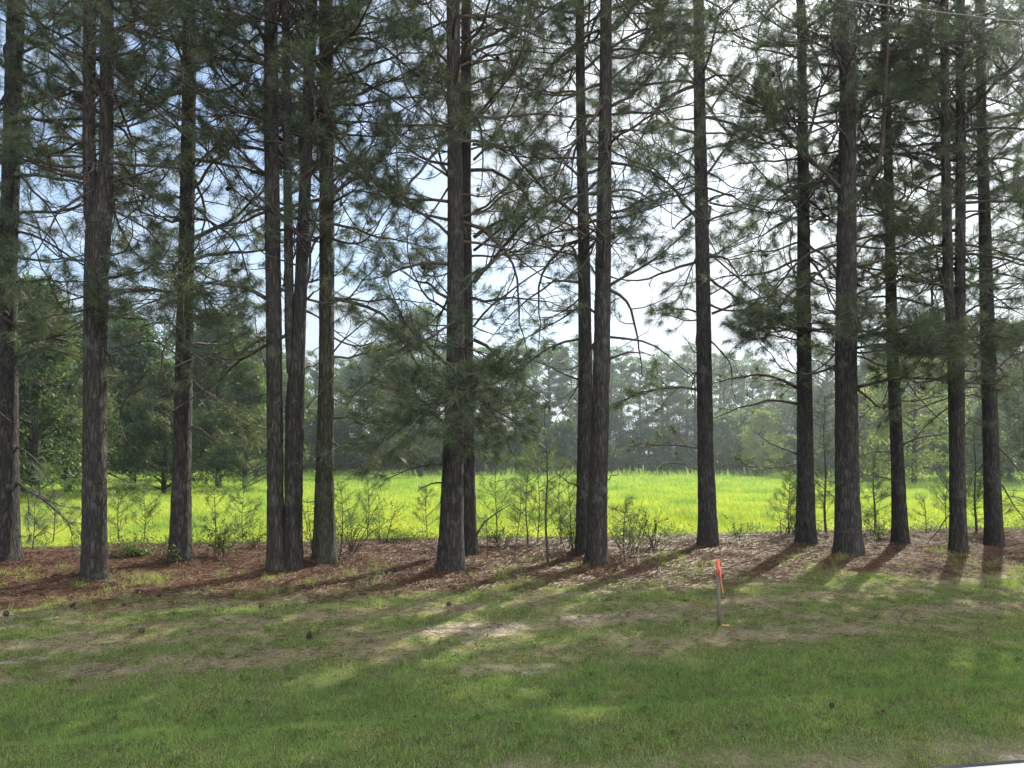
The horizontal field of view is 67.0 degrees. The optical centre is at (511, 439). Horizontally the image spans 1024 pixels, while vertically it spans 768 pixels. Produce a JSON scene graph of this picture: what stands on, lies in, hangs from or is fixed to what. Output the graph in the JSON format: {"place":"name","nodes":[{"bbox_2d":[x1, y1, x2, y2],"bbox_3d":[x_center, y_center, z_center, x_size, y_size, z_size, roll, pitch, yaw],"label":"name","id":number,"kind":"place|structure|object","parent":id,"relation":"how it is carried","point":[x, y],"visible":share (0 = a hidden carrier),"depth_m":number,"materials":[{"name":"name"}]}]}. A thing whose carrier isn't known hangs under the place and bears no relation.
{"place":"outdoors","nodes":[
{"label":"outdoors","id":0,"kind":"place"},
{"bbox_2d":[0,470,1023,767],"bbox_3d":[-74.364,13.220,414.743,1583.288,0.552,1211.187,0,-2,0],"label":"ground","id":1,"kind":"structure","parent":0,"point":[550,668],"depth_m":7.07,"materials":[{"name":"green plant"}]},
{"bbox_2d":[21,492,53,549],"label":"pine sapling","id":2,"kind":"object","parent":1,"relation":"on","point":[45,528],"visible":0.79,"depth_m":13.89,"materials":[{"name":"green plant"}]},
{"bbox_2d":[0,0,81,368],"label":"pine tree","id":3,"kind":"object","parent":1,"relation":"on","point":[3,242],"visible":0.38,"depth_m":11.47,"materials":[{"name":"green plant"}]},
{"bbox_2d":[21,462,81,542],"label":"pine sapling","id":4,"kind":"object","parent":1,"relation":"on","point":[51,484],"visible":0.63,"depth_m":16.79,"materials":[{"name":"green plant"}]},
{"bbox_2d":[18,271,116,501],"bbox_3d":[-19.546,-1.965,30.821,6.429,9.568,6.221,1,-2,-33],"label":"broadleaf tree","id":5,"kind":"object","parent":1,"relation":"on","point":[31,394],"visible":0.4,"depth_m":30.57,"materials":[{"name":"green plant"}]},
{"bbox_2d":[20,325,127,493],"bbox_3d":[-21.783,-1.414,38.126,5.329,8.865,5.516,1,-2,-27],"label":"pine tree","id":6,"kind":"object","parent":1,"relation":"on","point":[109,441],"visible":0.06,"depth_m":37.84,"materials":[{"name":"green plant"}]},
{"bbox_2d":[0,0,216,563],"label":"pine tree","id":7,"kind":"object","parent":1,"relation":"on","point":[11,536],"visible":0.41,"depth_m":11.97,"materials":[{"name":"green plant"}]},
{"bbox_2d":[62,309,172,484],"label":"pine tree","id":8,"kind":"object","parent":1,"relation":"on","point":[135,368],"visible":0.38,"depth_m":43.34,"materials":[{"name":"green plant"}]},
{"bbox_2d":[107,471,137,546],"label":"pine sapling","id":9,"kind":"object","parent":1,"relation":"on","point":[118,485],"visible":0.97,"depth_m":14.07,"materials":[{"name":"green plant"}]},
{"bbox_2d":[108,526,167,557],"bbox_3d":[-6.140,1.688,12.525,1.117,0.601,0.882,0,-2,0],"label":"leafy shrub","id":10,"kind":"object","parent":1,"relation":"on","point":[133,550],"visible":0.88,"depth_m":12.42,"materials":[{"name":"green plant"}]},
{"bbox_2d":[0,0,279,582],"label":"pine tree","id":11,"kind":"object","parent":1,"relation":"on","point":[97,195],"visible":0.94,"depth_m":10.43,"materials":[{"name":"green plant"}]},
{"bbox_2d":[124,471,162,536],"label":"pine sapling","id":12,"kind":"object","parent":1,"relation":"on","point":[149,482],"visible":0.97,"depth_m":16.94,"materials":[{"name":"green plant"}]},
{"bbox_2d":[108,357,219,494],"bbox_3d":[-17.599,-0.595,38.711,4.693,7.219,4.850,0,-2,-1],"label":"pine tree","id":13,"kind":"object","parent":1,"relation":"on","point":[136,432],"visible":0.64,"depth_m":38.48,"materials":[{"name":"green plant"}]},
{"bbox_2d":[112,319,254,472],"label":"broadleaf tree","id":14,"kind":"object","parent":1,"relation":"on","point":[166,334],"visible":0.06,"depth_m":64.94,"materials":[{"name":"green plant"}]},
{"bbox_2d":[51,1,318,562],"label":"pine tree","id":15,"kind":"object","parent":1,"relation":"on","point":[179,300],"visible":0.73,"depth_m":11.84,"materials":[{"name":"green plant"}]},
{"bbox_2d":[192,471,235,552],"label":"pine sapling","id":16,"kind":"object","parent":1,"relation":"on","point":[215,512],"visible":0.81,"depth_m":12.77,"materials":[{"name":"green plant"}]},
{"bbox_2d":[145,307,284,487],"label":"pine tree","id":17,"kind":"object","parent":1,"relation":"on","point":[207,428],"visible":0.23,"depth_m":47.12,"materials":[{"name":"green plant"}]},
{"bbox_2d":[194,514,253,557],"bbox_3d":[-4.639,1.557,12.439,0.840,0.731,0.900,0,-2,0],"label":"leafy shrub","id":18,"kind":"object","parent":1,"relation":"on","point":[219,537],"visible":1,"depth_m":12.43,"materials":[{"name":"green plant"}]},
{"bbox_2d":[199,357,284,490],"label":"pine tree","id":19,"kind":"object","parent":1,"relation":"on","point":[222,456],"visible":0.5,"depth_m":41.51,"materials":[{"name":"green plant"}]},
{"bbox_2d":[223,477,265,541],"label":"pine sapling","id":20,"kind":"object","parent":1,"relation":"on","point":[231,496],"visible":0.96,"depth_m":16.05,"materials":[{"name":"green plant"}]},
{"bbox_2d":[198,337,317,476],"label":"broadleaf tree","id":21,"kind":"object","parent":1,"relation":"on","point":[306,398],"visible":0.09,"depth_m":70.26,"materials":[{"name":"green plant"}]},
{"bbox_2d":[125,0,446,571],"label":"pine tree","id":22,"kind":"object","parent":1,"relation":"on","point":[275,471],"visible":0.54,"depth_m":11.41,"materials":[{"name":"green plant"}]},
{"bbox_2d":[114,0,486,564],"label":"pine tree","id":23,"kind":"object","parent":1,"relation":"on","point":[324,549],"visible":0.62,"depth_m":11.85,"materials":[{"name":"green plant"}]},
{"bbox_2d":[155,0,447,571],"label":"pine tree","id":24,"kind":"object","parent":1,"relation":"on","point":[295,310],"visible":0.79,"depth_m":11.34,"materials":[{"name":"green plant"}]},
{"bbox_2d":[305,349,337,425],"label":"pine tree","id":25,"kind":"object","parent":1,"relation":"on","point":[316,372],"visible":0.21,"depth_m":105.04,"materials":[{"name":"green plant"}]},
{"bbox_2d":[334,471,361,552],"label":"pine sapling","id":26,"kind":"object","parent":1,"relation":"on","point":[339,506],"visible":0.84,"depth_m":12.92,"materials":[{"name":"green plant"}]},
{"bbox_2d":[303,486,410,552],"bbox_3d":[-2.584,1.367,13.062,1.944,1.182,1.084,0,-2,15],"label":"leafy shrub","id":27,"kind":"object","parent":1,"relation":"on","point":[355,531],"visible":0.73,"depth_m":13.01,"materials":[{"name":"green plant"}]},
{"bbox_2d":[340,473,384,533],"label":"pine sapling","id":28,"kind":"object","parent":1,"relation":"on","point":[368,497],"visible":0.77,"depth_m":16.48,"materials":[{"name":"green plant"}]},
{"bbox_2d":[334,337,415,470],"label":"broadleaf tree","id":29,"kind":"object","parent":1,"relation":"on","point":[344,373],"visible":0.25,"depth_m":90.59,"materials":[{"name":"green plant"}]},
{"bbox_2d":[355,423,433,471],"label":"forest shrub","id":30,"kind":"object","parent":1,"relation":"on","point":[399,456],"visible":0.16,"depth_m":92.62,"materials":[{"name":"green plant"}]},
{"bbox_2d":[373,300,445,476],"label":"broadleaf tree","id":31,"kind":"object","parent":1,"relation":"on","point":[421,315],"visible":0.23,"depth_m":77.32,"materials":[{"name":"green plant"}]},
{"bbox_2d":[408,482,440,535],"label":"pine sapling","id":32,"kind":"object","parent":1,"relation":"on","point":[424,490],"visible":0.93,"depth_m":16.54,"materials":[{"name":"green plant"}]},
{"bbox_2d":[318,0,591,555],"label":"pine tree","id":33,"kind":"object","parent":1,"relation":"on","point":[471,544],"visible":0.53,"depth_m":13.03,"materials":[{"name":"green plant"}]},
{"bbox_2d":[412,423,501,472],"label":"forest shrub","id":34,"kind":"object","parent":1,"relation":"on","point":[476,456],"visible":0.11,"depth_m":92.59,"materials":[{"name":"green plant"}]},
{"bbox_2d":[333,0,629,571],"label":"pine tree","id":35,"kind":"object","parent":1,"relation":"on","point":[453,395],"visible":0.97,"depth_m":11.14,"materials":[{"name":"green plant"}]},
{"bbox_2d":[475,441,527,542],"bbox_3d":[-0.420,0.995,15.007,1.378,2.131,1.033,1,-2,-34],"label":"pine sapling","id":36,"kind":"object","parent":1,"relation":"on","point":[494,493],"visible":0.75,"depth_m":14.97,"materials":[{"name":"green plant"}]},
{"bbox_2d":[475,432,540,472],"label":"forest shrub","id":37,"kind":"object","parent":1,"relation":"on","point":[509,465],"visible":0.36,"depth_m":92.10,"materials":[{"name":"green plant"}]},
{"bbox_2d":[1,526,1021,577],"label":"dead leaves","id":38,"kind":"object","parent":1,"relation":"on","point":[568,548],"visible":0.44,"depth_m":13.18,"materials":[{"name":"brown plant"}]},
{"bbox_2d":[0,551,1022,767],"bbox_3d":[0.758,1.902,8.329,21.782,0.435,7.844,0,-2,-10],"label":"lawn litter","id":39,"kind":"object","parent":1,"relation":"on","point":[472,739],"visible":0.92,"depth_m":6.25,"materials":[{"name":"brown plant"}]},
{"bbox_2d":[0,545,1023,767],"bbox_3d":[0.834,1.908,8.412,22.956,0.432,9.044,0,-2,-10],"label":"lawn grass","id":40,"kind":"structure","parent":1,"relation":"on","point":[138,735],"depth_m":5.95,"materials":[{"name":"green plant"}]},
{"bbox_2d":[0,527,1023,683],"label":"pine straw","id":41,"kind":"object","parent":1,"relation":"on","point":[397,546],"visible":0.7,"depth_m":11.22,"materials":[{"name":"brown plant"}]},
{"bbox_2d":[0,561,1023,767],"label":"lawn weeds","id":42,"kind":"object","parent":1,"relation":"on","point":[923,693],"visible":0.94,"depth_m":6.64,"materials":[{"name":"green plant"}]},
{"bbox_2d":[493,338,541,427],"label":"pine tree","id":43,"kind":"object","parent":1,"relation":"on","point":[528,376],"visible":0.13,"depth_m":100.97,"materials":[{"name":"green plant"}]},
{"bbox_2d":[506,476,530,556],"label":"pine sapling","id":44,"kind":"object","parent":1,"relation":"on","point":[519,491],"visible":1,"depth_m":12.59,"materials":[{"name":"green plant"}]},
{"bbox_2d":[19,465,1023,547],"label":"field grass","id":45,"kind":"structure","parent":1,"relation":"on","point":[671,500],"depth_m":29.88,"materials":[{"name":"green plant"}]},
{"bbox_2d":[22,516,1023,549],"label":"weeds","id":46,"kind":"object","parent":1,"relation":"on","point":[930,528],"visible":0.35,"depth_m":16.68,"materials":[{"name":"green plant"}]},
{"bbox_2d":[506,454,552,545],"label":"pine sapling","id":47,"kind":"object","parent":1,"relation":"on","point":[526,491],"visible":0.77,"depth_m":14.34,"materials":[{"name":"green plant"}]},
{"bbox_2d":[509,405,567,466],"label":"broadleaf tree","id":48,"kind":"object","parent":1,"relation":"on","point":[549,420],"visible":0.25,"depth_m":97.21,"materials":[{"name":"green plant"}]},
{"bbox_2d":[512,441,575,543],"bbox_3d":[0.602,0.920,15.070,1.174,2.303,1.406,-1,-2,28],"label":"pine sapling","id":49,"kind":"object","parent":1,"relation":"on","point":[525,461],"visible":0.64,"depth_m":15.14,"materials":[{"name":"green plant"}]},
{"bbox_2d":[519,403,570,563],"bbox_3d":[0.504,0.691,12.147,0.902,2.595,0.897,0,-2,-16],"label":"pine sapling","id":50,"kind":"object","parent":1,"relation":"on","point":[547,491],"visible":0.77,"depth_m":12.18,"materials":[{"name":"green plant"}]},
{"bbox_2d":[528,337,572,455],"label":"pine tree","id":51,"kind":"object","parent":1,"relation":"on","point":[547,382],"visible":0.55,"depth_m":104.95,"materials":[{"name":"green plant"}]},
{"bbox_2d":[538,456,576,544],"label":"pine sapling","id":52,"kind":"object","parent":1,"relation":"on","point":[561,466],"visible":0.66,"depth_m":14.86,"materials":[{"name":"green plant"}]},
{"bbox_2d":[552,471,576,547],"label":"pine sapling","id":53,"kind":"object","parent":1,"relation":"on","point":[569,504],"visible":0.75,"depth_m":13.45,"materials":[{"name":"green plant"}]},
{"bbox_2d":[551,334,592,415],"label":"pine tree","id":54,"kind":"object","parent":1,"relation":"on","point":[567,361],"visible":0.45,"depth_m":104.11,"materials":[{"name":"green plant"}]},
{"bbox_2d":[518,417,627,473],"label":"forest shrub","id":55,"kind":"object","parent":1,"relation":"on","point":[563,431],"visible":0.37,"depth_m":93.03,"materials":[{"name":"green plant"}]},
{"bbox_2d":[562,394,636,452],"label":"broadleaf tree","id":56,"kind":"object","parent":1,"relation":"on","point":[613,415],"visible":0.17,"depth_m":98.11,"materials":[{"name":"green plant"}]},
{"bbox_2d":[466,0,734,566],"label":"pine tree","id":57,"kind":"object","parent":1,"relation":"on","point":[596,551],"visible":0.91,"depth_m":12.01,"materials":[{"name":"green plant"}]},
{"bbox_2d":[592,346,631,440],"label":"pine tree","id":58,"kind":"object","parent":1,"relation":"on","point":[623,364],"visible":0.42,"depth_m":101.44,"materials":[{"name":"green plant"}]},
{"bbox_2d":[471,0,754,554],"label":"pine tree","id":59,"kind":"object","parent":1,"relation":"on","point":[585,383],"visible":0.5,"depth_m":13.04,"materials":[{"name":"green plant"}]},
{"bbox_2d":[607,493,643,560],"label":"pine sapling","id":60,"kind":"object","parent":1,"relation":"on","point":[612,508],"visible":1,"depth_m":12.06,"materials":[{"name":"green plant"}]},
{"bbox_2d":[609,414,641,464],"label":"broadleaf tree","id":61,"kind":"object","parent":1,"relation":"on","point":[612,419],"visible":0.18,"depth_m":97.98,"materials":[{"name":"green plant"}]},
{"bbox_2d":[609,350,644,433],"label":"pine tree","id":62,"kind":"object","parent":1,"relation":"on","point":[618,380],"visible":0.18,"depth_m":116.25,"materials":[{"name":"green plant"}]},
{"bbox_2d":[608,452,661,472],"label":"forest shrub","id":63,"kind":"object","parent":1,"relation":"on","point":[616,465],"visible":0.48,"depth_m":94.38,"materials":[{"name":"green plant"}]},
{"bbox_2d":[607,497,665,553],"bbox_3d":[1.982,1.455,13.165,0.788,1.036,1.174,1,-2,-35],"label":"leafy shrub","id":64,"kind":"object","parent":1,"relation":"on","point":[633,531],"visible":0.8,"depth_m":13.06,"materials":[{"name":"green plant"}]},
{"bbox_2d":[618,356,660,450],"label":"pine tree","id":65,"kind":"object","parent":1,"relation":"on","point":[633,366],"visible":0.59,"depth_m":101.76,"materials":[{"name":"green plant"}]},
{"bbox_2d":[613,423,675,473],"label":"forest shrub","id":66,"kind":"object","parent":1,"relation":"on","point":[645,432],"visible":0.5,"depth_m":97.14,"materials":[{"name":"green plant"}]},
{"bbox_2d":[624,414,679,460],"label":"broadleaf tree","id":67,"kind":"object","parent":1,"relation":"on","point":[643,421],"visible":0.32,"depth_m":100.14,"materials":[{"name":"green plant"}]},
{"bbox_2d":[629,510,678,549],"bbox_3d":[2.565,1.623,13.883,0.979,0.733,0.636,-1,-2,30],"label":"leafy shrub","id":68,"kind":"object","parent":1,"relation":"on","point":[663,531],"visible":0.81,"depth_m":13.82,"materials":[{"name":"green plant"}]},
{"bbox_2d":[636,349,690,429],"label":"pine tree","id":69,"kind":"object","parent":1,"relation":"on","point":[648,397],"visible":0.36,"depth_m":113.65,"materials":[{"name":"green plant"}]},
{"bbox_2d":[646,353,692,423],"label":"pine tree","id":70,"kind":"object","parent":1,"relation":"on","point":[663,357],"visible":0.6,"depth_m":106.15,"materials":[{"name":"green plant"}]},
{"bbox_2d":[645,452,696,472],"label":"forest shrub","id":71,"kind":"object","parent":1,"relation":"on","point":[658,460],"visible":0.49,"depth_m":96.00,"materials":[{"name":"green plant"}]},
{"bbox_2d":[647,405,697,462],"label":"broadleaf tree","id":72,"kind":"object","parent":1,"relation":"on","point":[678,410],"visible":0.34,"depth_m":99.50,"materials":[{"name":"green plant"}]},
{"bbox_2d":[667,444,697,472],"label":"forest shrub","id":73,"kind":"object","parent":1,"relation":"on","point":[691,452],"visible":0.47,"depth_m":96.06,"materials":[{"name":"green plant"}]},
{"bbox_2d":[549,0,830,546],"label":"pine tree","id":74,"kind":"object","parent":1,"relation":"on","point":[707,531],"visible":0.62,"depth_m":14.22,"materials":[{"name":"green plant"}]},
{"bbox_2d":[669,413,716,447],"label":"broadleaf tree","id":75,"kind":"object","parent":1,"relation":"on","point":[688,426],"visible":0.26,"depth_m":98.96,"materials":[{"name":"green plant"}]},
{"bbox_2d":[671,343,720,437],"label":"pine tree","id":76,"kind":"object","parent":1,"relation":"on","point":[683,358],"visible":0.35,"depth_m":105.29,"materials":[{"name":"green plant"}]},
{"bbox_2d":[716,559,723,625],"bbox_3d":[2.236,1.689,8.307,0.079,0.815,0.034,0,-2,0],"label":"survey stake","id":77,"kind":"object","parent":1,"relation":"on","point":[718,573],"visible":0.96,"depth_m":8.31,"materials":[{"name":"orange paint"}]},
{"bbox_2d":[712,352,745,417],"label":"pine tree","id":78,"kind":"object","parent":1,"relation":"on","point":[724,398],"visible":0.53,"depth_m":105.45,"materials":[{"name":"green plant"}]},
{"bbox_2d":[695,405,793,472],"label":"forest shrub","id":79,"kind":"object","parent":1,"relation":"on","point":[729,423],"visible":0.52,"depth_m":92.37,"materials":[{"name":"green plant"}]},
{"bbox_2d":[730,356,774,414],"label":"pine tree","id":80,"kind":"object","parent":1,"relation":"on","point":[745,368],"visible":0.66,"depth_m":104.63,"materials":[{"name":"green plant"}]},
{"bbox_2d":[736,407,790,473],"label":"broadleaf tree","id":81,"kind":"object","parent":1,"relation":"on","point":[760,421],"visible":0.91,"depth_m":85.49,"materials":[{"name":"green plant"}]},
{"bbox_2d":[732,397,795,453],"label":"broadleaf tree","id":82,"kind":"object","parent":1,"relation":"on","point":[769,409],"visible":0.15,"depth_m":96.05,"materials":[{"name":"green plant"}]},
{"bbox_2d":[760,367,796,412],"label":"pine tree","id":83,"kind":"object","parent":1,"relation":"on","point":[783,389],"visible":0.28,"depth_m":103.07,"materials":[{"name":"green plant"}]},
{"bbox_2d":[736,431,829,471],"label":"forest shrub","id":84,"kind":"object","parent":1,"relation":"on","point":[791,440],"visible":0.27,"depth_m":91.28,"materials":[{"name":"green plant"}]},
{"bbox_2d":[762,469,815,534],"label":"pine sapling","id":85,"kind":"object","parent":1,"relation":"on","point":[789,491],"visible":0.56,"depth_m":16.44,"materials":[{"name":"green plant"}]},
{"bbox_2d":[670,0,929,545],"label":"pine tree","id":86,"kind":"object","parent":1,"relation":"on","point":[805,529],"visible":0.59,"depth_m":14.31,"materials":[{"name":"green plant"}]},
{"bbox_2d":[763,389,877,533],"bbox_3d":[6.971,0.355,17.159,2.463,3.567,2.378,1,-2,-22],"label":"pine sapling","id":87,"kind":"object","parent":1,"relation":"on","point":[820,472],"visible":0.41,"depth_m":17.09,"materials":[{"name":"green plant"}]},
{"bbox_2d":[766,340,881,474],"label":"broadleaf tree","id":88,"kind":"object","parent":1,"relation":"on","point":[825,384],"visible":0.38,"depth_m":83.60,"materials":[{"name":"green plant"}]},
{"bbox_2d":[694,0,1023,556],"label":"pine tree","id":89,"kind":"object","parent":1,"relation":"on","point":[848,536],"visible":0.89,"depth_m":13.09,"materials":[{"name":"green plant"}]},
{"bbox_2d":[830,342,917,478],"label":"pine tree","id":90,"kind":"object","parent":1,"relation":"on","point":[862,373],"visible":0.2,"depth_m":69.34,"materials":[{"name":"green plant"}]},
{"bbox_2d":[859,444,890,531],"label":"pine sapling","id":91,"kind":"object","parent":1,"relation":"on","point":[874,510],"visible":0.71,"depth_m":17.33,"materials":[{"name":"green plant"}]},
{"bbox_2d":[749,0,1023,544],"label":"pine tree","id":92,"kind":"object","parent":1,"relation":"on","point":[899,525],"visible":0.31,"depth_m":14.54,"materials":[{"name":"green plant"}]},
{"bbox_2d":[859,352,974,484],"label":"broadleaf tree","id":93,"kind":"object","parent":1,"relation":"on","point":[915,429],"visible":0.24,"depth_m":54.44,"materials":[{"name":"green plant"}]},
{"bbox_2d":[812,0,1023,553],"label":"pine tree","id":94,"kind":"object","parent":1,"relation":"on","point":[954,303],"visible":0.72,"depth_m":13.38,"materials":[{"name":"green plant"}]},
{"bbox_2d":[925,466,948,527],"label":"pine sapling","id":95,"kind":"object","parent":1,"relation":"on","point":[936,494],"visible":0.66,"depth_m":18.73,"materials":[{"name":"green plant"}]},
{"bbox_2d":[856,0,1023,546],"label":"pine tree","id":96,"kind":"object","parent":1,"relation":"on","point":[993,533],"visible":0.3,"depth_m":14.47,"materials":[{"name":"green plant"}]},
{"bbox_2d":[886,311,1013,477],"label":"broadleaf tree","id":97,"kind":"object","parent":1,"relation":"on","point":[937,446],"visible":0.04,"depth_m":73.11,"materials":[{"name":"green plant"}]},
{"bbox_2d":[926,343,1023,508],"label":"cedar","id":98,"kind":"object","parent":1,"relation":"on","point":[1012,411],"visible":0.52,"depth_m":16.74,"materials":[{"name":"green plant"}]},
{"bbox_2d":[935,315,1023,482],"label":"broadleaf tree","id":99,"kind":"object","parent":1,"relation":"on","point":[1007,421],"visible":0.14,"depth_m":59.03,"materials":[{"name":"green plant"}]},
{"bbox_2d":[939,418,1020,531],"bbox_3d":[10.528,0.792,17.461,1.600,2.701,1.652,1,-2,-43],"label":"pine sapling","id":100,"kind":"object","parent":1,"relation":"on","point":[975,488],"visible":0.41,"depth_m":17.43,"materials":[{"name":"green plant"}]},
{"bbox_2d":[953,0,1023,364],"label":"pine tree","id":101,"kind":"object","parent":1,"relation":"on","point":[1020,358],"visible":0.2,"depth_m":16.39,"materials":[{"name":"green plant"}]},
{"bbox_2d":[965,399,1018,484],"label":"pine tree","id":102,"kind":"object","parent":1,"relation":"on","point":[977,407],"visible":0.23,"depth_m":47.80,"materials":[{"name":"green plant"}]},
{"bbox_2d":[0,0,1023,457],"label":"sky","id":103,"kind":"structure","parent":0,"point":[638,293],"materials":[{"name":"white"}]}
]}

